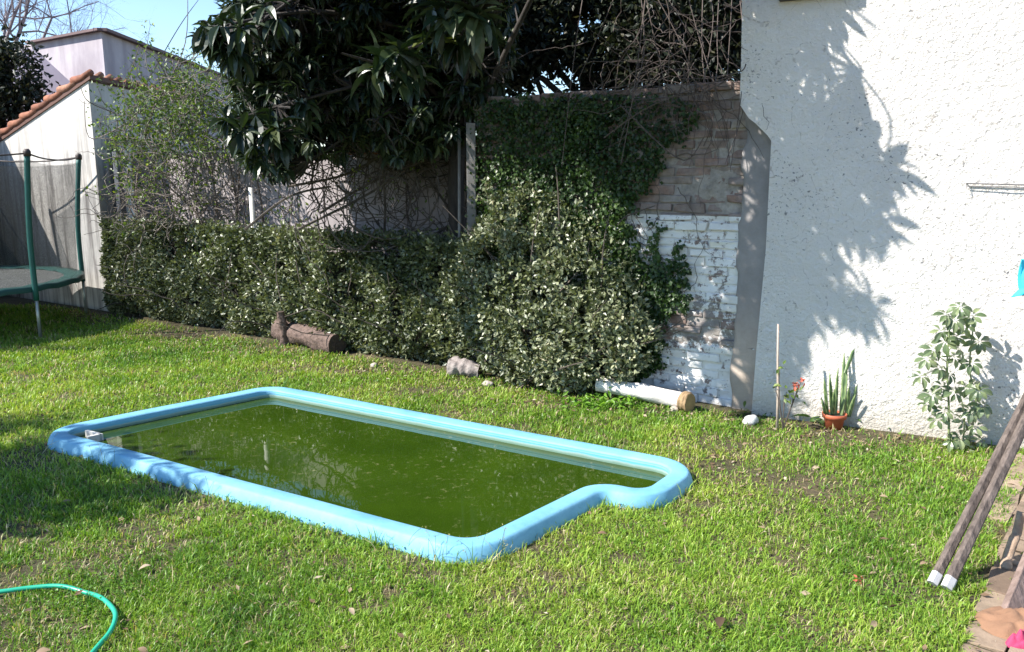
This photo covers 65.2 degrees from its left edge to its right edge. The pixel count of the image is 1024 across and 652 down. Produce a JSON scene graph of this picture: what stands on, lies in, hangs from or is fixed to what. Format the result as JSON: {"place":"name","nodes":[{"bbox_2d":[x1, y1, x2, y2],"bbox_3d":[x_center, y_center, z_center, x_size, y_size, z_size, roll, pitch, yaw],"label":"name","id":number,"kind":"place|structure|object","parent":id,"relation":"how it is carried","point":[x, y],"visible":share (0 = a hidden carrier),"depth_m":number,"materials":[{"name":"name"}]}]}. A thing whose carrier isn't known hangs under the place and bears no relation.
{"place":"outdoors","nodes":[
{"label":"outdoors","id":0,"kind":"place"},
{"bbox_2d":[0,0,740,146],"label":"sky","id":1,"kind":"structure","parent":0,"point":[168,15],"materials":[{"name":"blue"}]},
{"bbox_2d":[0,295,1023,651],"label":"ground","id":2,"kind":"structure","parent":0,"point":[560,579],"depth_m":3.80,"materials":[{"name":"green plant"}]},
{"bbox_2d":[0,22,60,128],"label":"conifer","id":3,"kind":"object","parent":2,"relation":"on","point":[23,88],"visible":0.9,"depth_m":11.69,"materials":[{"name":"green plant"}]},
{"bbox_2d":[6,48,69,119],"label":"outbuilding","id":4,"kind":"structure","parent":2,"relation":"on","point":[59,77],"depth_m":12.61,"materials":[{"name":"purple paint"}]},
{"bbox_2d":[36,647,49,651],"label":"dead leaf","id":5,"kind":"object","parent":2,"relation":"on","point":[43,649],"visible":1,"depth_m":2.86,"materials":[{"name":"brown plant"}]},
{"bbox_2d":[0,149,87,338],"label":"trampoline","id":6,"kind":"object","parent":2,"relation":"on","point":[30,277],"visible":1,"depth_m":9.00,"materials":[{"name":"green plastic"}]},
{"bbox_2d":[0,584,117,651],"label":"garden hose","id":7,"kind":"object","parent":2,"relation":"on","point":[114,611],"visible":0.99,"depth_m":3.27,"materials":[{"name":"teal rubber"}]},
{"bbox_2d":[0,0,171,83],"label":"bare tree","id":8,"kind":"object","parent":2,"relation":"on","point":[13,16],"visible":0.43,"depth_m":16.13,"materials":[{"name":"brown plant"}]},
{"bbox_2d":[0,69,187,310],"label":"shed","id":9,"kind":"structure","parent":2,"relation":"on","point":[51,126],"depth_m":10.32,"materials":[{"name":"paint"}]},
{"bbox_2d":[112,152,131,310],"bbox_3d":[-4.930,-1.188,10.155,0.050,2.000,0.140,0,11,0],"label":"plank","id":10,"kind":"object","parent":2,"relation":"on","point":[117,185],"visible":0.07,"depth_m":10.02,"materials":[{"name":"wood"}]},
{"bbox_2d":[24,28,232,152],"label":"house","id":11,"kind":"structure","parent":2,"relation":"on","point":[105,51],"depth_m":14.06,"materials":[{"name":"white paint"}]},
{"bbox_2d":[137,646,147,651],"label":"dead leaf","id":12,"kind":"object","parent":2,"relation":"on","point":[142,649],"visible":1,"depth_m":2.86,"materials":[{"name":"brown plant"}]},
{"bbox_2d":[54,0,307,289],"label":"climbing shrub","id":13,"kind":"object","parent":2,"relation":"on","point":[195,123],"visible":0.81,"depth_m":9.02,"materials":[{"name":"green plant"}]},
{"bbox_2d":[248,188,258,329],"bbox_3d":[-2.772,-0.698,8.671,0.071,1.582,0.056,2,11,13],"label":"stake","id":14,"kind":"object","parent":2,"relation":"on","point":[251,204],"visible":0.38,"depth_m":8.54,"materials":[{"name":"white wood"}]},
{"bbox_2d":[276,311,289,344],"bbox_3d":[-2.327,0.016,8.153,0.125,0.343,0.122,3,11,15],"label":"tree stump","id":15,"kind":"object","parent":2,"relation":"on","point":[281,319],"visible":0.95,"depth_m":8.11,"materials":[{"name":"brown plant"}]},
{"bbox_2d":[131,145,477,258],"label":"garden wall","id":16,"kind":"structure","parent":2,"relation":"on","point":[268,194],"depth_m":8.75,"materials":[{"name":"concrete"}]},
{"bbox_2d":[244,112,466,287],"bbox_3d":[-1.353,-1.429,7.908,2.547,1.977,2.045,0,11,0],"label":"bare vine","id":17,"kind":"object","parent":16,"relation":"attached to","point":[379,177],"visible":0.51,"depth_m":7.51,"materials":[{"name":"brown plant"}]},
{"bbox_2d":[271,319,346,353],"bbox_3d":[-2.069,0.099,8.092,0.991,0.268,0.263,10,14,42],"label":"log","id":18,"kind":"object","parent":2,"relation":"on","point":[332,343],"visible":0.81,"depth_m":7.89,"materials":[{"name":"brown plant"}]},
{"bbox_2d":[88,214,533,370],"bbox_3d":[-2.297,-0.463,8.357,6.327,1.308,1.824,6,12,30],"label":"hedge","id":19,"kind":"object","parent":2,"relation":"on","point":[374,301],"visible":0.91,"depth_m":8.08,"materials":[{"name":"green plant"}]},
{"bbox_2d":[349,608,354,614],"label":"dead leaf","id":20,"kind":"object","parent":2,"relation":"on","point":[352,610],"visible":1,"depth_m":3.12,"materials":[{"name":"beige plant"}]},
{"bbox_2d":[186,0,535,253],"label":"loquat tree","id":21,"kind":"object","parent":2,"relation":"on","point":[424,70],"visible":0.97,"depth_m":6.57,"materials":[{"name":"green plant"}]},
{"bbox_2d":[47,387,692,564],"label":"swimming pool","id":22,"kind":"structure","parent":2,"relation":"in","point":[528,528],"depth_m":4.40,"materials":[{"name":"paint"}]},
{"bbox_2d":[78,398,665,537],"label":"water","id":23,"kind":"structure","parent":22,"relation":"in","point":[451,483],"depth_m":4.80,"materials":[{"name":"green liquid"}]},
{"bbox_2d":[457,129,460,354],"bbox_3d":[-0.468,-0.662,7.049,0.058,2.108,0.028,0,11,0],"label":"pole","id":24,"kind":"object","parent":2,"relation":"on","point":[459,184],"visible":0.31,"depth_m":6.94,"materials":[{"name":"metal"}]},
{"bbox_2d":[446,356,482,377],"bbox_3d":[-0.406,0.361,6.913,0.300,0.185,0.170,4,11,21],"label":"rock","id":25,"kind":"object","parent":2,"relation":"on","point":[456,365],"visible":0.81,"depth_m":6.87,"materials":[{"name":"grey stone"}]},
{"bbox_2d":[466,123,477,359],"bbox_3d":[-0.345,-0.661,6.948,0.082,2.144,0.084,0,11,0],"label":"post","id":26,"kind":"object","parent":2,"relation":"on","point":[470,161],"visible":0.45,"depth_m":6.79,"materials":[{"name":"concrete"}]},
{"bbox_2d":[482,380,493,386],"bbox_3d":[-0.201,0.482,6.582,0.089,0.064,0.090,-4,11,-18],"label":"stone","id":27,"kind":"object","parent":2,"relation":"on","point":[488,382],"visible":0.87,"depth_m":6.56,"materials":[{"name":"grey stone"}]},
{"bbox_2d":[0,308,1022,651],"bbox_3d":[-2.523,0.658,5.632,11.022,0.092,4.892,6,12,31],"label":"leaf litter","id":28,"kind":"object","parent":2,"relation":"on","point":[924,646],"visible":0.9,"depth_m":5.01,"materials":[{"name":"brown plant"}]},
{"bbox_2d":[439,167,690,395],"bbox_3d":[0.317,-0.270,6.503,2.234,1.996,1.337,2,11,12],"label":"shrub","id":29,"kind":"object","parent":2,"relation":"on","point":[560,362],"visible":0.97,"depth_m":6.31,"materials":[{"name":"green plant"}]},
{"bbox_2d":[501,0,656,96],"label":"evergreen tree","id":30,"kind":"object","parent":2,"relation":"on","point":[548,22],"visible":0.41,"depth_m":8.03,"materials":[{"name":"green plant"}]},
{"bbox_2d":[543,386,650,411],"bbox_3d":[0.633,0.561,6.025,0.813,0.160,0.487,0,11,0],"label":"weed","id":31,"kind":"object","parent":2,"relation":"on","point":[602,403],"visible":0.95,"depth_m":6.00,"materials":[{"name":"green plant"}]},
{"bbox_2d":[473,81,770,410],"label":"brick wall","id":32,"kind":"structure","parent":2,"relation":"on","point":[710,351],"depth_m":5.91,"materials":[{"name":"white brick"}]},
{"bbox_2d":[454,67,728,383],"bbox_3d":[0.518,-0.731,6.346,2.295,2.531,0.265,7,13,33],"label":"ivy","id":33,"kind":"object","parent":32,"relation":"attached to","point":[579,122],"visible":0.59,"depth_m":6.21,"materials":[{"name":"green plant"}]},
{"bbox_2d":[492,0,768,224],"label":"hanging vine","id":34,"kind":"object","parent":32,"relation":"hanging from","point":[674,70],"visible":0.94,"depth_m":5.78,"materials":[{"name":"brown plant"}]},
{"bbox_2d":[595,377,681,406],"bbox_3d":[0.979,0.512,6.084,0.705,0.173,0.130,6,12,27],"label":"pipe","id":35,"kind":"object","parent":2,"relation":"on","point":[648,393],"visible":0.85,"depth_m":6.04,"materials":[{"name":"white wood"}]},
{"bbox_2d":[566,0,741,89],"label":"bushy tree","id":36,"kind":"object","parent":2,"relation":"on","point":[734,48],"visible":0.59,"depth_m":7.43,"materials":[{"name":"brown plant"}]},
{"bbox_2d":[670,406,677,411],"bbox_3d":[1.195,0.612,5.896,0.067,0.045,0.074,0,11,0],"label":"stone","id":37,"kind":"object","parent":2,"relation":"on","point":[673,408],"visible":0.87,"depth_m":5.87,"materials":[{"name":"white stone"}]},
{"bbox_2d":[677,391,694,412],"bbox_3d":[1.275,0.551,5.852,0.150,0.155,0.072,-10,14,-42],"label":"wood slice","id":38,"kind":"object","parent":2,"relation":"on","point":[686,401],"visible":1,"depth_m":5.82,"materials":[{"name":"beige wood"}]},
{"bbox_2d":[715,617,724,627],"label":"dead leaf","id":39,"kind":"object","parent":2,"relation":"on","point":[719,621],"visible":1,"depth_m":3.03,"materials":[{"name":"brown plant"}]},
{"bbox_2d":[727,401,749,415],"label":"weed","id":40,"kind":"object","parent":2,"relation":"on","point":[744,403],"visible":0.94,"depth_m":5.77,"materials":[{"name":"green plant"}]},
{"bbox_2d":[742,415,758,425],"bbox_3d":[1.661,0.657,5.579,0.102,0.080,0.101,-8,13,-36],"label":"stone","id":41,"kind":"object","parent":2,"relation":"on","point":[751,420],"visible":0.96,"depth_m":5.55,"materials":[{"name":"white stone"}]},
{"bbox_2d":[738,412,774,420],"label":"weed","id":42,"kind":"object","parent":2,"relation":"on","point":[765,417],"visible":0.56,"depth_m":5.69,"materials":[{"name":"green plant"}]},
{"bbox_2d":[776,324,778,429],"bbox_3d":[1.801,0.348,5.417,0.022,0.725,0.071,-4,11,-19],"label":"cane","id":43,"kind":"object","parent":2,"relation":"on","point":[777,414],"visible":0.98,"depth_m":5.41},
{"bbox_2d":[770,360,804,429],"bbox_3d":[1.861,0.473,5.392,0.236,0.489,0.126,0,11,0],"label":"poinsettia","id":44,"kind":"object","parent":2,"relation":"on","point":[794,385],"visible":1,"depth_m":5.39,"materials":[{"name":"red plant"}]},
{"bbox_2d":[791,402,824,425],"bbox_3d":[2.112,0.594,5.636,0.238,0.161,0.195,7,13,35],"label":"weed","id":45,"kind":"object","parent":2,"relation":"on","point":[812,419],"visible":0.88,"depth_m":5.62,"materials":[{"name":"green plant"}]},
{"bbox_2d":[822,410,846,429],"bbox_3d":[2.209,0.648,5.489,0.164,0.106,0.164,0,11,0],"label":"flower pot","id":46,"kind":"object","parent":2,"relation":"on","point":[836,421],"visible":0.82,"depth_m":5.44,"materials":[{"name":"ceramic"}]},
{"bbox_2d":[821,349,857,416],"bbox_3d":[2.238,0.351,5.439,0.271,0.556,0.100,0,11,0],"label":"snake plant","id":47,"kind":"object","parent":46,"relation":"in","point":[833,403],"visible":0.95,"depth_m":5.45,"materials":[{"name":"green plant"}]},
{"bbox_2d":[870,620,876,627],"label":"dead leaf","id":48,"kind":"object","parent":2,"relation":"on","point":[873,623],"visible":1,"depth_m":3.02,"materials":[{"name":"beige plant"}]},
{"bbox_2d":[740,0,1023,447],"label":"stucco wall","id":49,"kind":"structure","parent":2,"relation":"on","point":[893,128],"depth_m":5.20,"materials":[{"name":"white paint"}]},
{"bbox_2d":[966,183,1023,187],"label":"clothes wire","id":50,"kind":"object","parent":49,"relation":"attached to","point":[994,184],"visible":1,"depth_m":4.90,"materials":[{"name":"white metal"}]},
{"bbox_2d":[1011,259,1023,296],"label":"towel","id":51,"kind":"object","parent":49,"relation":"hanging from","point":[1019,291],"visible":1,"depth_m":4.38,"materials":[{"name":"blue fabric"}]},
{"bbox_2d":[908,302,992,453],"bbox_3d":[2.753,0.333,4.996,0.550,0.970,0.230,0,11,0],"label":"schefflera","id":52,"kind":"object","parent":2,"relation":"on","point":[975,410],"visible":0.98,"depth_m":4.96,"materials":[{"name":"green plant"}]},
{"bbox_2d":[924,436,989,450],"bbox_3d":[2.850,0.751,5.106,0.407,0.084,0.231,0,11,0],"label":"weed","id":53,"kind":"object","parent":2,"relation":"on","point":[939,441],"visible":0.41,"depth_m":5.12,"materials":[{"name":"green plant"}]},
{"bbox_2d":[927,393,1023,586],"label":"wooden pole","id":54,"kind":"object","parent":2,"relation":"on","point":[954,540],"visible":0.98,"depth_m":3.48,"materials":[{"name":"brown wood"}]},
{"bbox_2d":[941,411,1023,591],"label":"wooden pole","id":55,"kind":"object","parent":2,"relation":"on","point":[952,575],"visible":0.99,"depth_m":3.43,"materials":[{"name":"brown wood"}]},
{"bbox_2d":[958,454,1023,651],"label":"path","id":56,"kind":"structure","parent":0,"point":[999,580],"depth_m":3.40,"materials":[{"name":"beige stone"}]},
{"bbox_2d":[974,606,1023,638],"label":"cloth","id":57,"kind":"object","parent":56,"relation":"on","point":[1000,622],"visible":0.94,"depth_m":3.04,"materials":[{"name":"beige fabric"}]},
{"bbox_2d":[1000,511,1023,570],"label":"root","id":58,"kind":"object","parent":56,"relation":"on","point":[1007,561],"visible":0.77,"depth_m":3.56,"materials":[{"name":"brown wood"}]},
{"bbox_2d":[1001,552,1023,608],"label":"board","id":59,"kind":"object","parent":56,"relation":"on","point":[1014,597],"visible":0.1,"depth_m":3.20,"materials":[{"name":"brown wood"}]},
{"bbox_2d":[1005,629,1023,648],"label":"cloth","id":60,"kind":"object","parent":56,"relation":"on","point":[1014,640],"visible":1,"depth_m":2.91,"materials":[{"name":"pink fabric"}]}
]}

